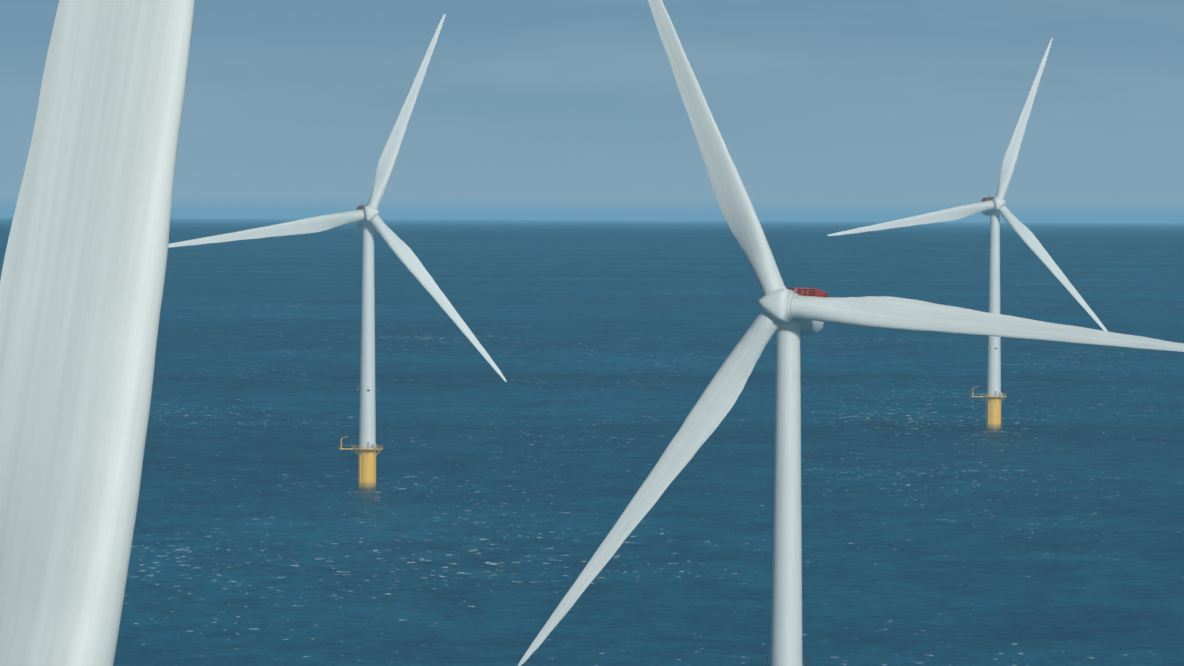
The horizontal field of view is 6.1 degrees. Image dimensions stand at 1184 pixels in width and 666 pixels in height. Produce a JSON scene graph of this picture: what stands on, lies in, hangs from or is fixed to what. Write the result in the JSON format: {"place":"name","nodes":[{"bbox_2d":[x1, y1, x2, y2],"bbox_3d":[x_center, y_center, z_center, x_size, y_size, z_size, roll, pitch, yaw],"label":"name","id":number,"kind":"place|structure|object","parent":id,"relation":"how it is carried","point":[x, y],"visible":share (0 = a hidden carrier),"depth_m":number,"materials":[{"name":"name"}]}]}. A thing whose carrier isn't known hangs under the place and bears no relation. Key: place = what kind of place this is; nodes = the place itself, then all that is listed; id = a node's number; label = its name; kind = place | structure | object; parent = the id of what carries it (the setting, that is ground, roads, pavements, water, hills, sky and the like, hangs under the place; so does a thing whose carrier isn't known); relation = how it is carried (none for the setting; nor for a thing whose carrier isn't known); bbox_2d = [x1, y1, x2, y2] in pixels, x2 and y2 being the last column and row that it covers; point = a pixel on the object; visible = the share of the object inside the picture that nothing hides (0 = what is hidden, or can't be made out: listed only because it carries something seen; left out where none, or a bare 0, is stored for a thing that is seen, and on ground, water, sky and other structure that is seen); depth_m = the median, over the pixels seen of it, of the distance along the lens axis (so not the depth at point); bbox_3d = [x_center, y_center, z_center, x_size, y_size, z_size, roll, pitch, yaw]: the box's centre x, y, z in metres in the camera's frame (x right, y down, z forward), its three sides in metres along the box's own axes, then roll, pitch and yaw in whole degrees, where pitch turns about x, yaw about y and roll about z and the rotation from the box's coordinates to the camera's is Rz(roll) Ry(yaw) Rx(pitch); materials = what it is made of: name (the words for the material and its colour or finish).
{"place":"outdoors","nodes":[
{"label":"outdoors","id":0,"kind":"place"},
{"bbox_2d":[0,218,1183,665],"bbox_3d":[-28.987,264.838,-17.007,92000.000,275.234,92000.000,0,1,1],"label":"sea","id":1,"kind":"structure","parent":0,"point":[942,526],"depth_m":4416.36,"materials":[{"name":"liquid"}]},
{"bbox_2d":[0,0,194,665],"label":"turbine","id":2,"kind":"object","parent":1,"relation":"on","point":[82,280],"visible":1,"depth_m":359.41,"materials":[{"name":"paint"}]},
{"bbox_2d":[168,13,506,492],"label":"turbine","id":3,"kind":"object","parent":1,"relation":"in","point":[367,219],"visible":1,"depth_m":3941.26,"materials":[{"name":"paint"}]},
{"bbox_2d":[518,0,1183,665],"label":"turbine","id":4,"kind":"object","parent":1,"relation":"in","point":[788,316],"visible":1,"depth_m":1901.21,"materials":[{"name":"paint"}]},
{"bbox_2d":[827,38,1107,431],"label":"turbine","id":5,"kind":"object","parent":1,"relation":"in","point":[993,208],"visible":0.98,"depth_m":4807.53,"materials":[{"name":"paint"}]},
{"bbox_2d":[0,0,1183,222],"label":"sky","id":6,"kind":"structure","parent":0,"point":[822,110],"materials":[{"name":"blue"}]}
]}

